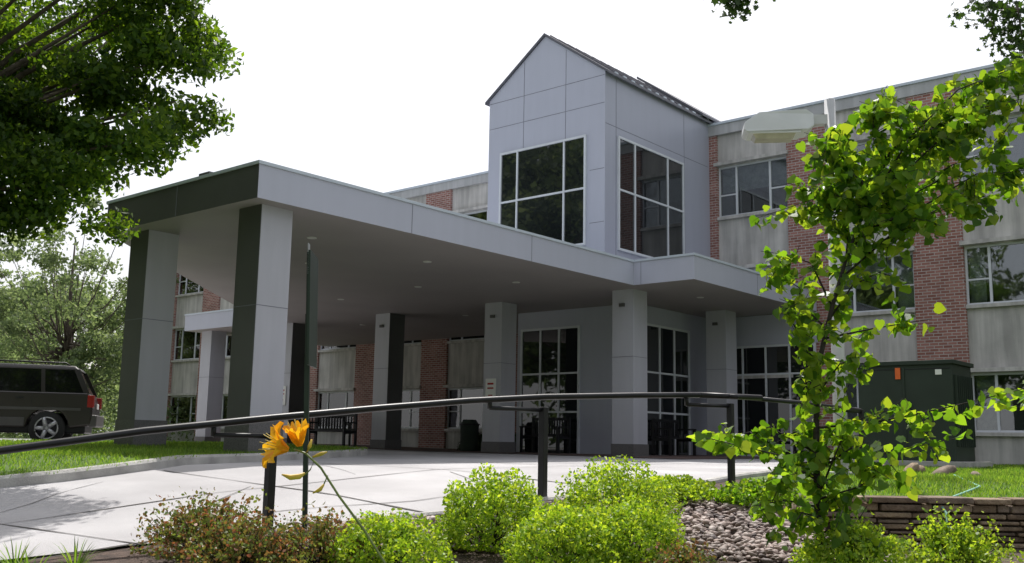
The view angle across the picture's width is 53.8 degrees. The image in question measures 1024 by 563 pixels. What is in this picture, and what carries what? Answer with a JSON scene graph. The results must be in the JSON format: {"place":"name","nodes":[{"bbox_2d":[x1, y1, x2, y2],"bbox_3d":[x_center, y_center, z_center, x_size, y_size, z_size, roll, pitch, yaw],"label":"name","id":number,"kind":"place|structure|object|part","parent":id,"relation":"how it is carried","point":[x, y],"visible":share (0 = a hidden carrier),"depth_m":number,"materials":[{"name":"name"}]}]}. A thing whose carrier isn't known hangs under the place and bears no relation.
{"place":"outdoors","nodes":[
{"label":"outdoors","id":0,"kind":"place"},
{"bbox_2d":[0,443,314,478],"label":"lawn island","id":1,"kind":"structure","parent":0,"point":[47,462],"depth_m":12.11,"materials":[{"name":"green plant"}]},
{"bbox_2d":[0,0,243,250],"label":"oak tree","id":2,"kind":"object","parent":1,"relation":"on","point":[59,158],"visible":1,"depth_m":12.98,"materials":[{"name":"green plant"}]},
{"bbox_2d":[0,438,367,476],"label":"lawn grass","id":3,"kind":"structure","parent":1,"relation":"on","point":[112,449],"depth_m":14.03,"materials":[{"name":"green plant"}]},
{"bbox_2d":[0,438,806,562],"bbox_3d":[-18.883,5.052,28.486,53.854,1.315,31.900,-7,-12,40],"label":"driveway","id":4,"kind":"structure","parent":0,"point":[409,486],"depth_m":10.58,"materials":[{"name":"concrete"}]},
{"bbox_2d":[0,360,103,440],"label":"parked suv car","id":5,"kind":"object","parent":4,"relation":"on","point":[34,398],"visible":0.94,"depth_m":21.72,"materials":[{"name":"paint"}]},
{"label":"windows","id":6,"kind":"part","parent":5,"relation":"part of","materials":[{"name":"black glass"}]},
{"bbox_2d":[114,420,738,456],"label":"column bases","id":7,"kind":"object","parent":4,"relation":"on","point":[255,444],"depth_m":17.79,"materials":[{"name":"grey concrete"}]},
{"bbox_2d":[135,204,737,443],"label":"columns","id":8,"kind":"structure","parent":4,"relation":"on","point":[272,355],"depth_m":23.81,"materials":[{"name":"grey concrete"}]},
{"bbox_2d":[107,164,258,226],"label":"canopy front fascia","id":9,"kind":"structure","parent":8,"relation":"on","point":[234,186],"depth_m":16.71,"materials":[{"name":"grey metal"}]},
{"bbox_2d":[117,204,404,439],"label":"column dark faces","id":10,"kind":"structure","parent":8,"relation":"on","point":[243,331],"depth_m":17.86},
{"bbox_2d":[283,378,495,404],"bbox_3d":[-3.922,3.228,29.189,9.150,0.600,0.022,-7,-12,40],"label":"no parking plate","id":11,"kind":"object","parent":8,"relation":"attached to","point":[492,392],"visible":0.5,"depth_m":26.41,"materials":[{"name":"white paint"}]},
{"bbox_2d":[283,383,493,395],"bbox_3d":[-3.930,3.206,29.182,9.010,0.340,0.004,-7,-12,40],"label":"plate lettering","id":12,"kind":"object","parent":11,"relation":"attached to","point":[487,387],"visible":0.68,"depth_m":26.39},
{"bbox_2d":[124,304,736,377],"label":"column joints","id":13,"kind":"object","parent":8,"relation":"attached to","point":[377,368],"depth_m":18.19,"materials":[{"name":"grey"}]},
{"bbox_2d":[115,197,813,346],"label":"canopy soffit","id":14,"kind":"structure","parent":8,"relation":"on","point":[367,272],"depth_m":23.36,"materials":[{"name":"grey paint"}]},
{"bbox_2d":[305,237,703,324],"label":"soffit lights","id":15,"kind":"object","parent":14,"relation":"attached to","point":[418,286],"visible":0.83,"depth_m":23.25,"materials":[{"name":"white paint"}]},
{"bbox_2d":[184,163,816,330],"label":"canopy fascia","id":16,"kind":"structure","parent":8,"relation":"on","point":[295,189],"depth_m":19.88,"materials":[{"name":"grey metal"}]},
{"bbox_2d":[106,160,807,315],"bbox_3d":[-4.983,0.021,27.461,20.350,0.050,16.995,-7,-12,40],"label":"canopy flashing","id":17,"kind":"object","parent":16,"relation":"attached to","point":[362,189],"visible":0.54,"depth_m":18.23,"materials":[{"name":"grey metal"}]},
{"bbox_2d":[175,186,757,292],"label":"canopy joints","id":18,"kind":"object","parent":16,"relation":"attached to","point":[411,232],"visible":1,"depth_m":18.08,"materials":[{"name":"grey metal"}]},
{"bbox_2d":[0,434,1023,562],"bbox_3d":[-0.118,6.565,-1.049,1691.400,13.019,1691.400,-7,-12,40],"label":"ground","id":19,"kind":"structure","parent":0,"point":[755,478],"depth_m":11.45,"materials":[{"name":"green plant"}]},
{"bbox_2d":[0,229,17,247],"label":"elm tree","id":20,"kind":"object","parent":19,"relation":"on","point":[6,244],"visible":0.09,"depth_m":27.13,"materials":[{"name":"green plant"}]},
{"bbox_2d":[0,268,71,364],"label":"elm tree","id":21,"kind":"object","parent":19,"relation":"on","point":[7,273],"visible":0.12,"depth_m":53.13,"materials":[{"name":"green plant"}]},
{"bbox_2d":[7,298,92,433],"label":"elm tree","id":22,"kind":"object","parent":19,"relation":"on","point":[62,341],"visible":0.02,"depth_m":91.59,"materials":[{"name":"green plant"}]},
{"bbox_2d":[0,412,114,437],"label":"boxwood shrub","id":23,"kind":"object","parent":19,"relation":"on","point":[93,428],"visible":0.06,"depth_m":50.37,"materials":[{"name":"green plant"}]},
{"bbox_2d":[0,264,124,434],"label":"elm tree","id":24,"kind":"object","parent":19,"relation":"on","point":[42,291],"visible":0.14,"depth_m":60.91,"materials":[{"name":"green plant"}]},
{"bbox_2d":[0,194,179,412],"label":"elm tree","id":25,"kind":"object","parent":19,"relation":"on","point":[80,355],"visible":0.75,"depth_m":44.85,"materials":[{"name":"green plant"}]},
{"bbox_2d":[0,387,195,441],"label":"boxwood shrub","id":26,"kind":"object","parent":19,"relation":"on","point":[108,411],"visible":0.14,"depth_m":45.53,"materials":[{"name":"green plant"}]},
{"bbox_2d":[93,357,118,427],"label":"elm tree","id":27,"kind":"object","parent":19,"relation":"on","point":[113,410],"visible":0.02,"depth_m":77.27,"materials":[{"name":"green plant"}]},
{"bbox_2d":[0,442,366,487],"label":"kerb","id":28,"kind":"structure","parent":19,"relation":"on","point":[44,477],"depth_m":12.02,"materials":[{"name":"concrete"}]},
{"bbox_2d":[258,419,385,562],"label":"daylily flower","id":29,"kind":"object","parent":19,"relation":"on","point":[276,445],"visible":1,"depth_m":2.85,"materials":[{"name":"orange plant"}]},
{"bbox_2d":[0,392,864,531],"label":"metal railing","id":30,"kind":"object","parent":19,"relation":"on","point":[269,482],"visible":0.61,"depth_m":9.66,"materials":[{"name":"black metal"}]},
{"bbox_2d":[21,480,1023,562],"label":"planting bed","id":31,"kind":"object","parent":19,"relation":"on","point":[123,555],"visible":0.08,"depth_m":7.74,"materials":[{"name":"soil"}]},
{"bbox_2d":[0,536,41,562],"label":"grass tuft","id":32,"kind":"object","parent":31,"relation":"on","point":[21,558],"visible":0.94,"depth_m":6.67,"materials":[{"name":"green plant"}]},
{"bbox_2d":[2,545,55,562],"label":"grass tuft","id":33,"kind":"object","parent":31,"relation":"on","point":[27,557],"visible":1,"depth_m":6.35,"materials":[{"name":"green plant"}]},
{"bbox_2d":[57,537,104,562],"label":"grass tuft","id":34,"kind":"object","parent":31,"relation":"on","point":[82,559],"visible":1,"depth_m":6.81,"materials":[{"name":"green plant"}]},
{"bbox_2d":[129,486,293,562],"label":"barberry shrub","id":35,"kind":"object","parent":31,"relation":"on","point":[190,522],"visible":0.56,"depth_m":7.42,"materials":[{"name":"green plant"}]},
{"bbox_2d":[173,500,299,562],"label":"barberry shrub","id":36,"kind":"object","parent":31,"relation":"on","point":[234,545],"visible":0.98,"depth_m":6.97,"materials":[{"name":"green plant"}]},
{"bbox_2d":[302,243,317,529],"bbox_3d":[-1.725,0.961,8.550,0.068,2.620,0.440,-1,-9,-2],"label":"traffic sign","id":37,"kind":"object","parent":31,"relation":"on","point":[311,315],"visible":0.88,"depth_m":8.54,"materials":[{"name":"metal"}]},
{"bbox_2d":[261,500,383,562],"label":"barberry shrub","id":38,"kind":"object","parent":31,"relation":"on","point":[319,543],"visible":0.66,"depth_m":7.25,"materials":[{"name":"green plant"}]},
{"bbox_2d":[320,508,457,562],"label":"spirea shrub","id":39,"kind":"object","parent":31,"relation":"on","point":[399,541],"visible":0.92,"depth_m":7.14,"materials":[{"name":"green plant"}]},
{"bbox_2d":[425,463,549,553],"bbox_3d":[-0.184,1.823,8.148,1.062,0.717,1.042,-7,-12,40],"label":"spirea shrub","id":40,"kind":"object","parent":31,"relation":"on","point":[454,524],"visible":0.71,"depth_m":7.92,"materials":[{"name":"green plant"}]},
{"bbox_2d":[281,503,825,543],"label":"edging rocks","id":41,"kind":"object","parent":31,"relation":"on","point":[794,506],"visible":0.02,"depth_m":9.71,"materials":[{"name":"stone"}]},
{"bbox_2d":[499,499,633,562],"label":"spirea shrub","id":42,"kind":"object","parent":31,"relation":"on","point":[546,538],"visible":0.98,"depth_m":7.12,"materials":[{"name":"green plant"}]},
{"bbox_2d":[253,488,891,562],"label":"river stones","id":43,"kind":"object","parent":31,"relation":"on","point":[743,527],"visible":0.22,"depth_m":8.78,"materials":[{"name":"grey stone"}]},
{"bbox_2d":[551,454,687,534],"bbox_3d":[0.879,1.885,8.885,1.191,0.724,1.311,-7,-12,40],"label":"spirea shrub","id":44,"kind":"object","parent":31,"relation":"on","point":[619,485],"visible":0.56,"depth_m":8.68,"materials":[{"name":"green plant"}]},
{"bbox_2d":[572,492,700,562],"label":"spirea shrub","id":45,"kind":"object","parent":31,"relation":"on","point":[645,530],"visible":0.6,"depth_m":7.33,"materials":[{"name":"green plant"}]},
{"bbox_2d":[638,474,720,502],"bbox_3d":[1.734,2.152,10.481,0.998,0.309,1.030,-7,-12,40],"label":"groundcover shrub","id":46,"kind":"object","parent":31,"relation":"on","point":[690,487],"visible":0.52,"depth_m":10.22,"materials":[{"name":"green plant"}]},
{"bbox_2d":[640,533,726,562],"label":"barberry shrub","id":47,"kind":"object","parent":31,"relation":"on","point":[688,556],"visible":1,"depth_m":6.88,"materials":[{"name":"green plant"}]},
{"bbox_2d":[710,477,808,505],"bbox_3d":[2.464,2.132,10.198,1.009,0.316,0.996,-7,-12,40],"label":"groundcover shrub","id":48,"kind":"object","parent":31,"relation":"on","point":[747,492],"visible":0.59,"depth_m":9.99,"materials":[{"name":"green plant"}]},
{"bbox_2d":[787,513,922,562],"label":"spirea shrub","id":49,"kind":"object","parent":31,"relation":"on","point":[811,550],"visible":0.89,"depth_m":6.97,"materials":[{"name":"green plant"}]},
{"bbox_2d":[687,51,1023,562],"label":"redbud tree","id":50,"kind":"object","parent":31,"relation":"on","point":[892,198],"visible":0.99,"depth_m":7.44,"materials":[{"name":"green plant"}]},
{"bbox_2d":[703,0,1023,93],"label":"maple tree","id":51,"kind":"object","parent":31,"relation":"on","point":[1006,11],"visible":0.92,"depth_m":8.23,"materials":[{"name":"green plant"}]},
{"bbox_2d":[826,502,1023,547],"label":"stones","id":52,"kind":"object","parent":31,"relation":"on","point":[976,508],"visible":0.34,"depth_m":9.96,"materials":[{"name":"stone"}]},
{"bbox_2d":[826,494,1023,504],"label":"capstones","id":53,"kind":"object","parent":52,"relation":"on","point":[958,500],"visible":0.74,"depth_m":9.95,"materials":[{"name":"stone"}]},
{"bbox_2d":[892,502,1023,562],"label":"shrub","id":54,"kind":"object","parent":31,"relation":"on","point":[962,548],"visible":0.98,"depth_m":7.87,"materials":[{"name":"green plant"}]},
{"bbox_2d":[939,474,980,521],"bbox_3d":[5.214,2.620,11.719,0.426,0.634,5.460,-3,-10,26],"label":"garden hose","id":55,"kind":"object","parent":31,"relation":"on","point":[972,489],"visible":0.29,"depth_m":11.29,"materials":[{"name":"green rubber"}]},
{"bbox_2d":[166,88,969,449],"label":"brick piers","id":56,"kind":"structure","parent":19,"relation":"on","point":[940,270],"depth_m":27.92,"materials":[{"name":"red brick"}]},
{"bbox_2d":[167,86,1023,464],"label":"concrete panels","id":57,"kind":"object","parent":56,"relation":"attached to","point":[995,336],"visible":0.19,"depth_m":28.79,"materials":[{"name":"grey concrete"}]},
{"bbox_2d":[168,107,1023,435],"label":"window ledges","id":58,"kind":"object","parent":56,"relation":"attached to","point":[962,243],"depth_m":28.46,"materials":[{"name":"grey concrete"}]},
{"bbox_2d":[169,114,1023,432],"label":"window frames","id":59,"kind":"structure","parent":56,"relation":"attached to","point":[771,188],"depth_m":28.77,"materials":[{"name":"grey metal"}]},
{"bbox_2d":[171,117,1016,427],"bbox_3d":[3.539,0.745,31.573,50.950,7.620,0.005,-7,-12,40],"label":"window glass","id":60,"kind":"object","parent":59,"relation":"in","point":[339,399],"visible":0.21,"depth_m":39.76,"materials":[{"name":"black glass"}]},
{"bbox_2d":[384,465,776,519],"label":"kerb","id":61,"kind":"structure","parent":19,"relation":"on","point":[738,476],"depth_m":12.02,"materials":[{"name":"concrete"}]},
{"bbox_2d":[741,98,852,475],"bbox_3d":[4.019,0.113,14.241,1.409,5.560,0.426,0,-9,7],"label":"street lamp","id":62,"kind":"object","parent":19,"relation":"on","point":[786,126],"visible":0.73,"depth_m":14.46,"materials":[{"name":"grey metal"}]},
{"bbox_2d":[734,118,1023,429],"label":"interior","id":63,"kind":"object","parent":19,"relation":"on","point":[1007,261],"depth_m":26.80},
{"bbox_2d":[796,463,1023,497],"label":"lawn grass","id":64,"kind":"structure","parent":19,"relation":"on","point":[1006,474],"depth_m":12.51,"materials":[{"name":"green plant"}]},
{"bbox_2d":[850,359,992,467],"bbox_3d":[7.955,2.677,19.876,2.300,2.130,1.700,-7,-12,40],"label":"electrical transformer box","id":65,"kind":"object","parent":19,"relation":"on","point":[922,385],"visible":0.74,"depth_m":19.33,"materials":[{"name":"metal"}]},
{"bbox_2d":[829,503,1023,547],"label":"retaining wall","id":66,"kind":"structure","parent":19,"relation":"on","point":[876,522],"depth_m":10.03,"materials":[{"name":"stone"}]},
{"bbox_2d":[882,463,980,476],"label":"flat rocks","id":67,"kind":"object","parent":19,"relation":"on","point":[946,469],"visible":0.33,"depth_m":14.60,"materials":[{"name":"stone"}]},
{"bbox_3d":[7.275,1.680,36.149,53.350,9.950,11.730,-7,-12,40],"label":"end wall","id":68,"kind":"object","parent":19,"relation":"on","visible":0},
{"bbox_2d":[390,67,994,198],"bbox_3d":[7.279,-3.402,36.857,53.410,0.310,12.060,-7,-12,40],"label":"roof band","id":69,"kind":"object","parent":68,"relation":"on","point":[853,102],"depth_m":28.10,"materials":[{"name":"grey metal"}]},
{"bbox_2d":[385,57,1023,193],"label":"parapet cap","id":70,"kind":"object","parent":69,"relation":"on","point":[836,98],"depth_m":27.99,"materials":[{"name":"metal"}]},
{"bbox_2d":[723,147,997,429],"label":"curtains","id":71,"kind":"object","parent":68,"relation":"attached to","point":[754,176],"visible":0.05,"depth_m":26.34,"materials":[{"name":"grey fabric"}]},
{"bbox_2d":[0,0,1023,433],"label":"sky","id":72,"kind":"structure","parent":0,"point":[383,96],"materials":[{"name":"white"}]},
{"bbox_2d":[312,444,771,458],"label":"entrance paving","id":73,"kind":"structure","parent":0,"point":[607,455],"depth_m":25.84,"materials":[{"name":"concrete"}]},
{"bbox_2d":[309,417,350,445],"bbox_3d":[-5.761,4.641,31.479,1.370,0.930,0.580,6,-10,-28],"label":"park bench","id":74,"kind":"object","parent":73,"relation":"on","point":[349,435],"visible":0.23,"depth_m":31.55,"materials":[{"name":"black paint"}]},
{"bbox_2d":[309,414,357,446],"bbox_3d":[-5.243,4.260,28.995,1.570,0.930,0.580,-5,-11,31],"label":"park bench","id":75,"kind":"object","parent":73,"relation":"on","point":[344,430],"visible":0.81,"depth_m":29.04,"materials":[{"name":"black paint"}]},
{"bbox_2d":[459,420,479,450],"bbox_3d":[-1.167,4.211,27.613,0.567,0.850,0.567,-7,-12,40],"label":"trash can","id":76,"kind":"object","parent":73,"relation":"on","point":[469,431],"visible":0.94,"depth_m":27.41,"materials":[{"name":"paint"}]},
{"bbox_2d":[519,417,570,452],"bbox_3d":[0.863,4.026,26.467,1.270,0.930,0.580,-7,-12,40],"label":"park bench","id":77,"kind":"object","parent":73,"relation":"on","point":[558,435],"visible":0.86,"depth_m":26.54,"materials":[{"name":"black paint"}]},
{"bbox_2d":[516,305,706,454],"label":"vestibule wall","id":78,"kind":"structure","parent":73,"relation":"on","point":[595,323],"depth_m":27.18,"materials":[{"name":"paint"}]},
{"bbox_2d":[498,134,815,456],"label":"tower frames","id":79,"kind":"structure","parent":73,"relation":"on","point":[563,192],"depth_m":27.47,"materials":[{"name":"silver metal"}]},
{"bbox_2d":[501,137,812,454],"bbox_3d":[3.911,0.576,27.464,8.483,8.170,3.220,2,-9,-4],"label":"tower glass","id":80,"kind":"object","parent":79,"relation":"in","point":[540,170],"visible":0.61,"depth_m":27.45,"materials":[{"name":"black glass"}]},
{"bbox_2d":[736,312,817,345],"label":"porch wall","id":81,"kind":"structure","parent":79,"relation":"attached to","point":[762,330],"depth_m":28.22,"materials":[{"name":"paint"}]},
{"bbox_2d":[651,418,696,455],"bbox_3d":[4.199,4.029,26.107,0.580,0.930,1.270,-7,-12,40],"label":"park bench","id":82,"kind":"object","parent":73,"relation":"on","point":[669,436],"visible":0.98,"depth_m":26.14,"materials":[{"name":"black paint"}]},
{"bbox_2d":[487,36,710,251],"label":"entrance tower","id":83,"kind":"structure","parent":0,"point":[549,63],"depth_m":27.26,"materials":[{"name":"metal"}]},
{"bbox_2d":[491,62,706,223],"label":"panel joints","id":84,"kind":"object","parent":83,"relation":"attached to","point":[565,125],"visible":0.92,"depth_m":27.62,"materials":[{"name":"grey metal"}]},
{"bbox_2d":[485,33,720,122],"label":"tower roof","id":85,"kind":"structure","parent":83,"relation":"on","point":[524,58],"depth_m":28.38,"materials":[{"name":"metal"}]},
{"bbox_2d":[550,35,714,121],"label":"roof seams","id":86,"kind":"object","parent":85,"relation":"on","point":[621,73],"visible":0.83,"depth_m":28.45,"materials":[{"name":"metal"}]},
{"bbox_2d":[615,71,715,122],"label":"snow guards","id":87,"kind":"object","parent":85,"relation":"on","point":[663,96],"visible":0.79,"depth_m":28.24,"materials":[{"name":"metal"}]},
{"bbox_2d":[605,71,733,259],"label":"entrance tower side","id":88,"kind":"structure","parent":83,"relation":"attached to","point":[638,112],"depth_m":28.21,"materials":[{"name":"grey metal"}]}
]}

